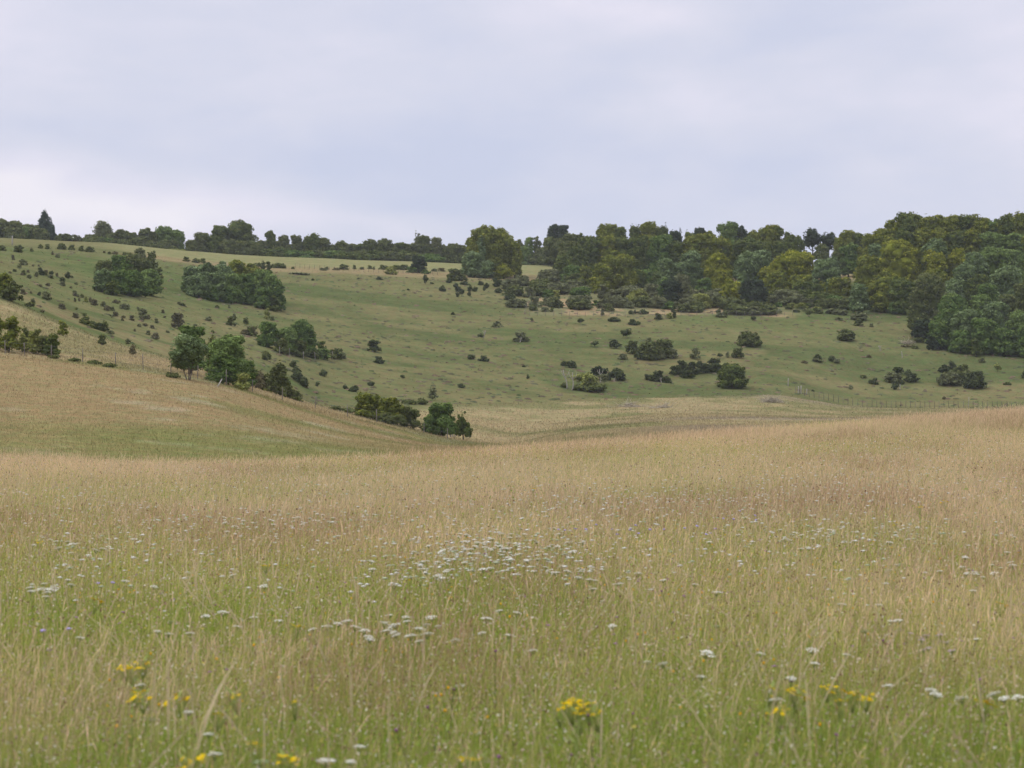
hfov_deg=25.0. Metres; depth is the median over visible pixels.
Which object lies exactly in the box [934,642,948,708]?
umbel flower
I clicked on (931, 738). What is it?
umbel flower
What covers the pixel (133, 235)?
hedge tree
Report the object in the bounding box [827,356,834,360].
juniper bush
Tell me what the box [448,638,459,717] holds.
umbel flower
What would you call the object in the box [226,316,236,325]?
thorn bush
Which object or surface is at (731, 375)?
shrub
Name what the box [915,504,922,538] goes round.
yellow flower
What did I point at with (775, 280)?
broadleaf tree
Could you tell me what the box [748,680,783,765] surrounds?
yellow flower
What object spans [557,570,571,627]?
umbel flower
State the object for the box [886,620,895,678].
umbel flower
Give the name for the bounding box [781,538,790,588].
umbel flower
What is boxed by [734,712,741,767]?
orange flower
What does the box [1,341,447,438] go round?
wire fence
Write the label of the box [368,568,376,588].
umbel flower
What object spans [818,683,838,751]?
yellow flower
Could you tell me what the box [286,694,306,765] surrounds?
yellow flower
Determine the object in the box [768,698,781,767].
umbel flower
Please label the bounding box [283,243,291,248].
hedge tree
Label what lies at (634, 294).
shrub
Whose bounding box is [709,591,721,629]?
umbel flower
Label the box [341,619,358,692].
umbel flower
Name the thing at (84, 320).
thorn bush
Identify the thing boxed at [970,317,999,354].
broadleaf tree
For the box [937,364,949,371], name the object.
juniper bush
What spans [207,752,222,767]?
umbel flower
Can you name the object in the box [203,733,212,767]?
umbel flower
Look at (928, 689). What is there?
umbel flower
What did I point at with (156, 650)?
umbel flower
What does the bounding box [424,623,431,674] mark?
umbel flower
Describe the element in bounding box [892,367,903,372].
juniper bush
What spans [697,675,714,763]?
umbel flower
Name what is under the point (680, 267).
broadleaf tree
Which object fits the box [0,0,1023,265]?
sky
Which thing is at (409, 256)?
hedge tree
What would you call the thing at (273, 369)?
thorn bush
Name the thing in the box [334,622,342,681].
umbel flower
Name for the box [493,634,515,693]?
umbel flower
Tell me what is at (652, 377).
juniper bush
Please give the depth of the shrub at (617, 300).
466.48 m
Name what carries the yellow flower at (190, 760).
on the meadow ground at (496, 572)
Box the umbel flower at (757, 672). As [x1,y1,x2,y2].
[749,652,765,693]
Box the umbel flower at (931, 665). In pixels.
[926,647,942,702]
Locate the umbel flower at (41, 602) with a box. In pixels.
[33,588,49,644]
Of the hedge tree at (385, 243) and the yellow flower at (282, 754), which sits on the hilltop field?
the hedge tree at (385, 243)
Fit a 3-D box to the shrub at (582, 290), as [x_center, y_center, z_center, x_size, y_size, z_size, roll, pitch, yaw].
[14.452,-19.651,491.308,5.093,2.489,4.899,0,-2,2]
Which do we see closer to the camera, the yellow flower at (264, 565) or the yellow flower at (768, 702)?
the yellow flower at (768, 702)
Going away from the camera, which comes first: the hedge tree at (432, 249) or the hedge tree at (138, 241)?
the hedge tree at (138, 241)
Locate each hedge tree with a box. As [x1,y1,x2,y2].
[0,218,6,236]
[1,226,27,238]
[3,220,15,228]
[10,220,21,228]
[19,224,29,228]
[28,228,49,239]
[54,233,75,240]
[73,234,82,240]
[78,238,90,241]
[83,234,96,237]
[86,237,106,242]
[92,220,112,236]
[104,232,118,238]
[108,239,127,244]
[115,229,129,239]
[119,239,134,245]
[127,232,137,238]
[130,237,148,245]
[138,227,151,241]
[142,240,153,246]
[148,241,170,248]
[150,231,158,241]
[160,240,179,248]
[184,239,203,251]
[185,242,198,250]
[193,232,210,252]
[217,239,242,254]
[238,241,260,255]
[255,240,268,248]
[260,249,279,256]
[271,241,284,248]
[278,235,289,246]
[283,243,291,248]
[283,250,308,257]
[290,234,302,249]
[297,241,308,251]
[305,251,316,257]
[310,249,332,258]
[319,237,330,251]
[329,242,343,250]
[333,251,362,259]
[336,240,349,250]
[346,243,356,251]
[356,251,369,259]
[359,245,369,252]
[362,239,376,250]
[373,242,382,250]
[376,251,406,260]
[377,238,392,251]
[386,243,398,251]
[404,243,417,252]
[404,252,424,261]
[414,233,419,250]
[416,234,430,253]
[418,253,446,262]
[424,244,437,253]
[430,237,442,256]
[439,244,451,262]
[445,243,460,263]
[454,245,465,262]
[527,252,543,265]
[533,236,541,251]
[535,246,549,265]
[541,236,561,265]
[562,233,578,242]
[813,243,828,266]
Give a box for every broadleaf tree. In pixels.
[0,272,12,294]
[0,316,21,352]
[0,318,5,340]
[21,226,33,238]
[92,268,111,291]
[99,237,113,242]
[109,269,128,294]
[111,255,133,281]
[120,269,143,296]
[136,281,151,296]
[141,268,163,295]
[155,225,175,242]
[168,333,211,379]
[171,229,185,248]
[178,325,208,373]
[180,265,202,291]
[186,274,211,298]
[198,262,215,282]
[202,285,220,300]
[203,334,251,384]
[204,235,220,252]
[206,270,227,300]
[211,225,227,241]
[214,261,233,273]
[219,287,237,302]
[224,273,243,297]
[225,219,258,241]
[227,259,247,274]
[236,288,254,303]
[241,272,255,295]
[244,265,260,273]
[247,263,255,270]
[251,269,268,302]
[253,286,273,308]
[256,321,279,346]
[263,274,277,293]
[264,230,275,248]
[265,295,281,311]
[271,279,285,306]
[274,247,295,256]
[278,326,298,351]
[290,318,315,355]
[303,233,320,250]
[308,334,318,351]
[317,341,326,348]
[321,250,342,258]
[351,243,362,251]
[354,392,386,419]
[363,250,390,260]
[374,396,397,422]
[392,400,407,424]
[394,242,406,251]
[399,251,410,260]
[423,402,458,436]
[454,410,472,439]
[460,251,485,277]
[461,237,476,267]
[465,224,504,270]
[475,235,486,256]
[476,259,494,277]
[492,263,515,278]
[494,233,514,270]
[495,227,508,234]
[507,241,522,276]
[520,246,532,264]
[524,237,533,262]
[552,251,569,277]
[560,264,579,281]
[575,233,585,245]
[577,265,592,285]
[581,236,601,273]
[589,277,600,293]
[591,262,620,291]
[596,223,617,241]
[597,235,617,261]
[601,250,640,287]
[613,226,627,250]
[614,236,633,266]
[628,224,642,239]
[629,235,649,269]
[631,269,647,287]
[639,221,659,248]
[641,269,653,284]
[647,234,672,271]
[649,270,658,284]
[653,225,668,235]
[654,258,675,284]
[656,277,667,295]
[668,240,685,262]
[672,261,689,279]
[674,273,690,297]
[679,250,703,285]
[681,233,706,276]
[683,232,692,241]
[695,277,712,292]
[698,233,720,277]
[703,252,732,286]
[709,236,735,277]
[712,269,733,288]
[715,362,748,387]
[716,222,728,238]
[718,279,740,299]
[720,247,733,273]
[725,221,738,251]
[731,235,754,272]
[731,257,754,290]
[733,249,773,279]
[747,230,763,240]
[751,240,769,258]
[755,224,782,252]
[756,240,774,259]
[757,266,769,280]
[764,269,787,295]
[765,254,797,288]
[771,227,783,240]
[772,239,795,259]
[782,231,797,249]
[784,274,811,290]
[785,249,814,280]
[791,280,823,298]
[792,235,807,252]
[811,256,842,291]
[825,266,840,292]
[826,276,851,296]
[831,251,845,275]
[833,237,847,252]
[837,230,858,251]
[838,242,857,276]
[848,282,869,312]
[852,232,863,246]
[852,254,881,295]
[855,246,863,269]
[860,231,883,255]
[867,243,882,259]
[867,268,897,303]
[869,290,894,311]
[873,227,894,236]
[879,233,895,245]
[879,239,921,281]
[884,219,901,236]
[885,300,906,313]
[886,276,914,312]
[893,211,922,237]
[894,230,918,277]
[906,286,930,329]
[907,270,946,326]
[913,213,934,233]
[913,227,932,275]
[920,238,949,275]
[921,249,947,270]
[922,268,950,281]
[925,318,951,348]
[926,214,944,230]
[930,228,950,255]
[934,292,970,339]
[937,214,961,232]
[942,279,964,299]
[946,230,967,271]
[946,247,965,278]
[946,329,971,353]
[948,307,978,344]
[949,263,974,296]
[954,214,972,231]
[961,228,981,256]
[961,251,990,283]
[964,274,989,310]
[969,214,989,232]
[970,294,990,317]
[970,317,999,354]
[970,338,982,356]
[975,231,995,253]
[977,283,997,301]
[980,246,1003,284]
[980,301,1009,327]
[986,218,999,232]
[988,233,1010,249]
[989,265,1022,300]
[990,221,1004,233]
[991,327,1017,355]
[997,212,1018,234]
[998,249,1023,279]
[999,294,1017,320]
[1004,232,1023,270]
[1005,309,1023,340]
[1008,209,1023,234]
[1016,324,1023,356]
[1021,219,1023,267]
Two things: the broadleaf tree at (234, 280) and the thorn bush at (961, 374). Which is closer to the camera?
the thorn bush at (961, 374)
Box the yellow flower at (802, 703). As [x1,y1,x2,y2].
[773,688,809,765]
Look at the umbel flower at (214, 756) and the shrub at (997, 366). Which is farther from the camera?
the shrub at (997, 366)
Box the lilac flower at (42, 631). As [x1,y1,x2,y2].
[40,629,47,694]
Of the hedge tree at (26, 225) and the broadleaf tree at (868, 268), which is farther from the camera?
the hedge tree at (26, 225)
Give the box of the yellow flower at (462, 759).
[456,751,479,767]
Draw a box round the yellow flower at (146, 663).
[131,653,152,723]
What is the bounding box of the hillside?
[0,246,1023,408]
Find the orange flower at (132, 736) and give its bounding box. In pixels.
[130,715,138,764]
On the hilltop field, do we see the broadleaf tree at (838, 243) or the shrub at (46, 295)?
the broadleaf tree at (838, 243)
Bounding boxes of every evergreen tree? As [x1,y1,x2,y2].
[410,255,427,272]
[546,223,558,238]
[557,225,568,238]
[659,278,683,301]
[669,229,681,241]
[693,227,707,234]
[737,225,747,239]
[738,279,768,301]
[740,278,765,302]
[803,227,821,265]
[819,232,835,257]
[910,319,931,338]
[924,335,938,349]
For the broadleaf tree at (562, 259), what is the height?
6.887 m
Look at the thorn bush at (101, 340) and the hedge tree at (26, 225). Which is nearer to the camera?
the thorn bush at (101, 340)
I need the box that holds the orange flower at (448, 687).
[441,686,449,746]
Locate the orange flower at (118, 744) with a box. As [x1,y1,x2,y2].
[112,724,118,767]
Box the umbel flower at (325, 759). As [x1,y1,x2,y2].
[316,758,334,767]
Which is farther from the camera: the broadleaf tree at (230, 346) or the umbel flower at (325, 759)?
the broadleaf tree at (230, 346)
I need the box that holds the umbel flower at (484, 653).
[477,632,490,687]
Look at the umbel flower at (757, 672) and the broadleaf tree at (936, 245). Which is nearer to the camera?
the umbel flower at (757, 672)
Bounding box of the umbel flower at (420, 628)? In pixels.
[409,627,425,708]
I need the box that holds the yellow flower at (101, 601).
[76,596,104,657]
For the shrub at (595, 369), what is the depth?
368.33 m
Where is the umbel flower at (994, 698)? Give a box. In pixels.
[986,691,1018,767]
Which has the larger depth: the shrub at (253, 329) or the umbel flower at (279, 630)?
the shrub at (253, 329)
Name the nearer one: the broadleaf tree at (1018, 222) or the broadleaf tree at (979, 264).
the broadleaf tree at (979, 264)
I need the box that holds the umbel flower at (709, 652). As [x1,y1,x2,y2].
[685,650,715,719]
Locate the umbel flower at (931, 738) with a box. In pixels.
[920,691,942,766]
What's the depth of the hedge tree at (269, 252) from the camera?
639.03 m
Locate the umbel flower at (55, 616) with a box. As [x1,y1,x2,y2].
[48,587,58,639]
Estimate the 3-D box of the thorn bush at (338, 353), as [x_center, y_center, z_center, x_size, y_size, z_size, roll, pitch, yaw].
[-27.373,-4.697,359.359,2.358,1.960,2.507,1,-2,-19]
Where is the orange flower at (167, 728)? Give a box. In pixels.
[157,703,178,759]
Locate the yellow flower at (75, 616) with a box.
[66,600,82,662]
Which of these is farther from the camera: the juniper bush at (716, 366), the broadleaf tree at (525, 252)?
the broadleaf tree at (525, 252)
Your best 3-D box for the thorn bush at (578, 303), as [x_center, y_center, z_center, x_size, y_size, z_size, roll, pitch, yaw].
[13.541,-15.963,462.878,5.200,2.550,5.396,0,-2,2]
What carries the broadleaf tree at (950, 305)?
on the hillside
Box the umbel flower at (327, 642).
[318,625,330,681]
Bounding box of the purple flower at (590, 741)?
[582,713,593,767]
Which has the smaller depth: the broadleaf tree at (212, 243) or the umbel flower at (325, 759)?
the umbel flower at (325, 759)
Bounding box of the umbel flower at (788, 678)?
[782,676,796,765]
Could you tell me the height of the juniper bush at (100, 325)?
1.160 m
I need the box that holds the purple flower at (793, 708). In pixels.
[789,680,796,745]
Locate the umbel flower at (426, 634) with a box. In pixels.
[421,632,433,705]
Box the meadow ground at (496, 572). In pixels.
[0,422,1023,764]
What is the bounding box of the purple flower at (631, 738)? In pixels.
[630,712,635,767]
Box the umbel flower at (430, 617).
[425,615,443,681]
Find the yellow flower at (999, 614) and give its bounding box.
[983,600,1007,661]
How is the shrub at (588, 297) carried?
on the hillside
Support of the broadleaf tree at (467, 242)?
on the hilltop field
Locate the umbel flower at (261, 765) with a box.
[253,759,268,767]
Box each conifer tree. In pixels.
[38,210,54,230]
[47,222,56,239]
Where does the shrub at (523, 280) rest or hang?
on the hillside
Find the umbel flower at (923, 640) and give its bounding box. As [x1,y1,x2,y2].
[912,639,925,702]
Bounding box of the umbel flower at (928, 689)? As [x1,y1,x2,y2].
[924,688,937,743]
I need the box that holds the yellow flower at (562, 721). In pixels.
[552,704,568,767]
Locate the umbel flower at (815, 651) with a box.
[806,648,818,694]
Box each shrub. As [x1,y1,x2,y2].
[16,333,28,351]
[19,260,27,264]
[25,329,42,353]
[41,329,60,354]
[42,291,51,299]
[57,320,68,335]
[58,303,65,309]
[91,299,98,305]
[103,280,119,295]
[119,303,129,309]
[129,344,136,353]
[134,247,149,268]
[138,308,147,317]
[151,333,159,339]
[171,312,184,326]
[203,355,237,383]
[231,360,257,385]
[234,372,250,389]
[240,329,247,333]
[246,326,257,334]
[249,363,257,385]
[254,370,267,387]
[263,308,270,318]
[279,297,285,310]
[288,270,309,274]
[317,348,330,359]
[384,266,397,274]
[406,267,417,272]
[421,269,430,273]
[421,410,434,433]
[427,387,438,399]
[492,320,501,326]
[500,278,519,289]
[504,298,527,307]
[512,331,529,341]
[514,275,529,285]
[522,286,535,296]
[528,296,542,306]
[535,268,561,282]
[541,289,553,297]
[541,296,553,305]
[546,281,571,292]
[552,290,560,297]
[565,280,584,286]
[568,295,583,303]
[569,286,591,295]
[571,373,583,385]
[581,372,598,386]
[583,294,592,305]
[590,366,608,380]
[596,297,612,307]
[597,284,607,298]
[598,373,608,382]
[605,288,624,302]
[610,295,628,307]
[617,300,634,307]
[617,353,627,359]
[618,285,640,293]
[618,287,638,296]
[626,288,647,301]
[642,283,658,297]
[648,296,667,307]
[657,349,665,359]
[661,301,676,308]
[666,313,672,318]
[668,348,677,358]
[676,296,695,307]
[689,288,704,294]
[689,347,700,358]
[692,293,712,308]
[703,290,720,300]
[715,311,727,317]
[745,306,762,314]
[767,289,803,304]
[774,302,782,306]
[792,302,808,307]
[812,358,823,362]
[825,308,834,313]
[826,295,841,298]
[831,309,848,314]
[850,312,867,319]
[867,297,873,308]
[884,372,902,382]
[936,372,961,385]
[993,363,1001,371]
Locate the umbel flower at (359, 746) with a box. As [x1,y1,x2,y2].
[353,745,365,767]
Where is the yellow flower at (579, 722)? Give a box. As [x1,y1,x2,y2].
[567,704,590,767]
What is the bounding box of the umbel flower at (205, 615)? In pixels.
[201,614,209,669]
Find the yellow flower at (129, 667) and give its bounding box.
[121,662,145,744]
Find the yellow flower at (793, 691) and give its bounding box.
[786,684,805,749]
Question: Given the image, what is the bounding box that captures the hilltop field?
[0,238,853,279]
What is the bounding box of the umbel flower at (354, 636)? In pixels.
[346,625,360,686]
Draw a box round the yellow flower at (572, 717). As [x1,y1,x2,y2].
[559,696,584,767]
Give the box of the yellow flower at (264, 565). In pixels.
[261,560,272,604]
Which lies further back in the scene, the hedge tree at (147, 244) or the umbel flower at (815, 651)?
the hedge tree at (147, 244)
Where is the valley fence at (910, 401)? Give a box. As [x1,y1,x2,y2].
[795,386,1022,407]
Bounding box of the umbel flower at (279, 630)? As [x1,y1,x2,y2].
[274,619,285,687]
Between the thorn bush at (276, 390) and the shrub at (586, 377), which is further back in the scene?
the shrub at (586, 377)
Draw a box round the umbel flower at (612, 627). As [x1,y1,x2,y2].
[608,624,618,675]
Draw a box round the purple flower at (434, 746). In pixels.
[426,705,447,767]
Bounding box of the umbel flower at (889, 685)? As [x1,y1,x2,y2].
[882,684,895,742]
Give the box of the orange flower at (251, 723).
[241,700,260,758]
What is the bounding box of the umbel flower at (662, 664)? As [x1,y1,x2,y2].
[656,662,674,736]
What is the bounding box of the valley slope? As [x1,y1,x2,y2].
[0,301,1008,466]
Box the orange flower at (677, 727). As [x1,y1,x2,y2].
[674,706,681,755]
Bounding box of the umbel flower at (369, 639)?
[358,637,374,700]
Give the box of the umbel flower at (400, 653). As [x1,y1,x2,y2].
[391,634,414,708]
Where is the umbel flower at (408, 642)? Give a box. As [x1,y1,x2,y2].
[403,620,416,683]
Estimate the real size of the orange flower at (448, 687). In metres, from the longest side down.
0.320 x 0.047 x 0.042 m
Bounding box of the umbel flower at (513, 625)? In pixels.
[498,611,520,678]
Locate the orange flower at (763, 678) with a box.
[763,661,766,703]
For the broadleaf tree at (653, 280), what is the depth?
513.79 m
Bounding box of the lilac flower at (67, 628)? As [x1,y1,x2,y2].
[57,627,70,681]
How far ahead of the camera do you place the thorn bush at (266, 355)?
323.43 m
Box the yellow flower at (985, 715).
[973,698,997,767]
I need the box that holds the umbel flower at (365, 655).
[354,635,372,697]
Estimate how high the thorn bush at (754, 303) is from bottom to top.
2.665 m
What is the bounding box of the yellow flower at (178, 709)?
[163,689,192,759]
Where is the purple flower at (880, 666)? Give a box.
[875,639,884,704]
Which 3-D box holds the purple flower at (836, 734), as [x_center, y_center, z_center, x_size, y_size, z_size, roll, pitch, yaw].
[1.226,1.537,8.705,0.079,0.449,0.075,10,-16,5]
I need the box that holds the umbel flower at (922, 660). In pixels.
[918,634,929,700]
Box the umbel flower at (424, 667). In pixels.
[415,640,435,718]
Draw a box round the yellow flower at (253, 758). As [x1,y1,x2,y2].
[243,732,270,767]
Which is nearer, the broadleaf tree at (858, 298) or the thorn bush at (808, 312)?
the thorn bush at (808, 312)
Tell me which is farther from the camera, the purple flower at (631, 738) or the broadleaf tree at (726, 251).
the broadleaf tree at (726, 251)
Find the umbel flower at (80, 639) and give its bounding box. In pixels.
[66,636,84,720]
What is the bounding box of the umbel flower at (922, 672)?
[918,649,932,718]
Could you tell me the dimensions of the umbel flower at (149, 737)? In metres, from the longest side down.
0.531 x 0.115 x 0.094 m
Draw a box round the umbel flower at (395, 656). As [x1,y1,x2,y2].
[387,631,397,696]
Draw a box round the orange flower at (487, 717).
[486,716,491,765]
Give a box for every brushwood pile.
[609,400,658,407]
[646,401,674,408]
[752,393,788,402]
[900,337,915,344]
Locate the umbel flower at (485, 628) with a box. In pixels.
[480,617,492,663]
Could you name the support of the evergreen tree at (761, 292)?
on the hillside
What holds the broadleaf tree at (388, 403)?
on the valley slope
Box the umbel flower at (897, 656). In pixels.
[894,619,902,677]
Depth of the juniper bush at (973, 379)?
390.49 m
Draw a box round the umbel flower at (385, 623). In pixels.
[359,621,390,681]
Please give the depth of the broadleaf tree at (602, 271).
504.81 m
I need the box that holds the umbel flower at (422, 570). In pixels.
[418,568,426,615]
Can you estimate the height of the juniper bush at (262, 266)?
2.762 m
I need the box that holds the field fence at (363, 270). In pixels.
[309,265,437,274]
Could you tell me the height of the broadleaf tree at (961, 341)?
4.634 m
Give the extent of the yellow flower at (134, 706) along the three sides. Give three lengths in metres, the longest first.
0.485 x 0.127 x 0.109 m
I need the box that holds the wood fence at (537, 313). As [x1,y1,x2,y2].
[524,293,792,317]
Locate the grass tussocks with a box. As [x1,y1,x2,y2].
[0,247,1023,408]
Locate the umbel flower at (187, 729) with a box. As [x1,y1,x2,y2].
[183,710,195,767]
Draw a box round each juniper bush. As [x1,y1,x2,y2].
[38,267,42,274]
[94,322,103,329]
[260,261,265,269]
[266,261,271,270]
[289,360,296,366]
[290,372,307,382]
[291,366,301,372]
[299,376,308,386]
[319,369,327,376]
[347,385,358,391]
[367,339,381,351]
[373,356,384,363]
[423,274,428,284]
[439,285,445,290]
[453,283,461,291]
[478,355,489,360]
[491,278,501,286]
[494,288,501,292]
[504,293,515,299]
[565,360,577,367]
[608,316,620,321]
[609,339,621,347]
[609,367,626,380]
[620,328,631,337]
[628,318,640,324]
[634,351,644,359]
[637,309,648,313]
[648,374,656,380]
[653,370,664,381]
[654,313,661,319]
[662,376,671,382]
[668,365,680,374]
[677,360,689,370]
[679,369,695,377]
[688,362,700,374]
[699,362,713,372]
[707,358,720,369]
[710,363,721,371]
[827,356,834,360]
[868,377,876,384]
[891,383,899,389]
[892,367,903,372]
[903,372,920,381]
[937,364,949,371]
[948,360,956,369]
[962,371,987,388]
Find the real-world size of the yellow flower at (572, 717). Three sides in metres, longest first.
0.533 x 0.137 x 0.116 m
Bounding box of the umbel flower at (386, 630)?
[382,629,397,706]
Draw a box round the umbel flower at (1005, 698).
[998,696,1021,767]
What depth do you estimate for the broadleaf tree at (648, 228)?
590.60 m
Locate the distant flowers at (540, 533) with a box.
[0,419,1023,672]
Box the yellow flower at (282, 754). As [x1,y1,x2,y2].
[276,748,299,767]
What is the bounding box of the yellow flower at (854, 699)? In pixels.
[844,688,864,766]
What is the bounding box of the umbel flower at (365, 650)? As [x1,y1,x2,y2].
[360,629,369,687]
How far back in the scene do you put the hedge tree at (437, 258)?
641.18 m
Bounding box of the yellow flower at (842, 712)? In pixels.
[830,693,854,766]
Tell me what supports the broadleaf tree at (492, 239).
on the hilltop field
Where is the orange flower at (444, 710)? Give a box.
[442,709,448,764]
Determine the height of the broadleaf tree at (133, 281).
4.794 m
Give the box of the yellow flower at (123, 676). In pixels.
[112,663,130,721]
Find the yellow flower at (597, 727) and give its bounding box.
[585,703,619,767]
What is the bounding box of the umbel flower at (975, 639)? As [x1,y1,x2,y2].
[974,638,980,697]
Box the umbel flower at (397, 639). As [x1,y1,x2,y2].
[391,623,409,689]
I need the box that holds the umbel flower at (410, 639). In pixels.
[404,634,421,707]
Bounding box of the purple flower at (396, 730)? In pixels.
[394,728,408,767]
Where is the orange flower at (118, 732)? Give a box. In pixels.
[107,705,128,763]
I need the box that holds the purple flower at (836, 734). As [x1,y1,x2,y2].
[834,733,837,767]
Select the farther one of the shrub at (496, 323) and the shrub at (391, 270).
the shrub at (391, 270)
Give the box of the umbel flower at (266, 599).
[259,584,276,646]
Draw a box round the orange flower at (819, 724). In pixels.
[818,723,827,766]
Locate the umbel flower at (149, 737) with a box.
[145,718,156,765]
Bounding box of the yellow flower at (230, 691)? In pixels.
[225,686,245,763]
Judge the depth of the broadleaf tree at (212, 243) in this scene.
634.39 m
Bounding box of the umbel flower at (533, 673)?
[527,649,540,718]
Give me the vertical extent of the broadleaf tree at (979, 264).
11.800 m
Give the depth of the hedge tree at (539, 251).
664.14 m
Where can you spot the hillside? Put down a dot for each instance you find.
(598, 356)
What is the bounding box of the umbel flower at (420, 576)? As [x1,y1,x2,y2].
[418,565,425,612]
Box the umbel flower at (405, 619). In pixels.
[395,616,409,670]
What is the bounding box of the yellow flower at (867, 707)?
[853,691,880,760]
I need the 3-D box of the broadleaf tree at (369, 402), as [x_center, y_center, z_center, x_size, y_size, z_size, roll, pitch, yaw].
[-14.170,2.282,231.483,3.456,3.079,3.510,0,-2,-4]
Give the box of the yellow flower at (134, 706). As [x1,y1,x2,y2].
[123,682,146,765]
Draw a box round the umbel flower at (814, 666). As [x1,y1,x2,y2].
[801,662,818,750]
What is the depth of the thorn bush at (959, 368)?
400.16 m
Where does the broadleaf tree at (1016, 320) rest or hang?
on the hillside
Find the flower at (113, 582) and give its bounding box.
[107,581,117,639]
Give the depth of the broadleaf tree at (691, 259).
507.68 m
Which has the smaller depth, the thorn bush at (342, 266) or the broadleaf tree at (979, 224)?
the broadleaf tree at (979, 224)
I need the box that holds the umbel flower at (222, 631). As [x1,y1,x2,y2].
[217,610,228,670]
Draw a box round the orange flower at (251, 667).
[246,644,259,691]
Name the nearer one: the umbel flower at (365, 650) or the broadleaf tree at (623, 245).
the umbel flower at (365, 650)
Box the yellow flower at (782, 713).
[765,705,789,764]
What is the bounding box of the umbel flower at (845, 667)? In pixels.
[842,653,850,721]
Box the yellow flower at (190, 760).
[176,752,204,767]
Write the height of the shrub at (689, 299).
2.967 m
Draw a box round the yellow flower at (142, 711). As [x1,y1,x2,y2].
[127,685,152,766]
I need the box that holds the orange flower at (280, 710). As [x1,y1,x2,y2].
[277,677,283,736]
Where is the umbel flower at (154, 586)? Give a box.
[140,585,156,640]
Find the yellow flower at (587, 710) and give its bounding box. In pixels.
[573,702,621,767]
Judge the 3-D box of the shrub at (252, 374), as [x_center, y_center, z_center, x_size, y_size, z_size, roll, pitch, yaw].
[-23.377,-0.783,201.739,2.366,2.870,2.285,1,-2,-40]
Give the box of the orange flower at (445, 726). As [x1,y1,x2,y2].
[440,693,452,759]
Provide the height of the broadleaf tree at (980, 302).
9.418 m
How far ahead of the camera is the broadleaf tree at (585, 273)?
517.07 m
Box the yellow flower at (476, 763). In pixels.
[463,752,487,767]
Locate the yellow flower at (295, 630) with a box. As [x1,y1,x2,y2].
[282,621,304,685]
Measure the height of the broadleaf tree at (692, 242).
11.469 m
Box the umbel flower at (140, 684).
[134,683,149,745]
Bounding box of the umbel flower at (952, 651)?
[948,649,963,715]
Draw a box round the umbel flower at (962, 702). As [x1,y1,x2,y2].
[955,696,973,767]
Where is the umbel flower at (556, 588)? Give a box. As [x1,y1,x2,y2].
[553,571,562,614]
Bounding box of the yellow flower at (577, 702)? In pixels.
[566,697,590,767]
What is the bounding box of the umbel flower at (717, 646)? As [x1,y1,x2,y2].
[713,625,719,666]
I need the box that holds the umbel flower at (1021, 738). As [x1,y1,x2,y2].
[1012,695,1023,766]
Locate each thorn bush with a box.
[0,245,5,250]
[0,278,23,301]
[13,245,24,252]
[22,302,35,306]
[22,325,28,350]
[37,335,46,354]
[46,354,59,358]
[57,243,66,249]
[67,357,80,361]
[79,315,88,324]
[84,246,94,251]
[87,320,98,327]
[87,360,102,364]
[94,259,112,271]
[97,333,106,344]
[100,321,109,331]
[102,362,116,367]
[121,253,141,281]
[140,258,158,271]
[147,251,158,267]
[156,267,163,283]
[166,372,180,377]
[191,258,200,262]
[205,327,215,371]
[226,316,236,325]
[246,326,256,335]
[260,373,277,390]
[261,351,271,360]
[269,364,277,392]
[270,378,281,391]
[271,262,285,267]
[272,338,288,353]
[275,360,287,392]
[277,384,290,396]
[278,374,288,393]
[284,377,292,397]
[288,389,302,400]
[290,340,310,356]
[306,350,320,358]
[328,405,341,409]
[330,347,343,359]
[335,407,355,412]
[338,264,348,269]
[375,412,406,424]
[379,264,388,269]
[399,406,422,428]
[401,399,416,404]
[416,398,428,404]
[446,268,460,280]
[458,274,467,280]
[502,285,524,295]
[528,278,549,286]
[528,304,537,310]
[529,283,548,295]
[547,296,564,307]
[562,273,580,282]
[567,298,591,309]
[571,384,587,390]
[584,381,606,391]
[603,303,614,310]
[624,340,637,353]
[632,296,650,306]
[637,341,659,359]
[655,339,672,356]
[676,303,691,312]
[686,305,703,312]
[689,301,706,309]
[712,296,724,307]
[717,297,737,308]
[723,304,747,314]
[731,299,748,306]
[731,347,744,357]
[736,331,762,346]
[746,301,762,306]
[760,304,778,314]
[804,309,812,316]
[812,302,826,308]
[812,308,823,313]
[820,298,839,308]
[836,297,849,308]
[836,328,855,340]
[853,319,863,325]
[911,337,924,341]
[951,365,965,371]
[953,370,970,380]
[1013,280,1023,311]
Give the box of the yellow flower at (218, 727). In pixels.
[210,708,229,766]
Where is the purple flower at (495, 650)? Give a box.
[487,649,496,715]
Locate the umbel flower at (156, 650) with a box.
[152,630,161,705]
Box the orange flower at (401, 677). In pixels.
[395,651,403,699]
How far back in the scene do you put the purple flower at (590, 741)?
9.40 m
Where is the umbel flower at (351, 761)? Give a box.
[346,759,355,767]
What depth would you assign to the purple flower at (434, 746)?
10.18 m
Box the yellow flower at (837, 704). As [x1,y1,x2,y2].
[828,684,849,753]
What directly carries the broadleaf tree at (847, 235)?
on the hilltop field
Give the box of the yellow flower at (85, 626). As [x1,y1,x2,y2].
[78,610,94,665]
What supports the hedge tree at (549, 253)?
on the hilltop field
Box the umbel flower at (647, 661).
[638,660,650,712]

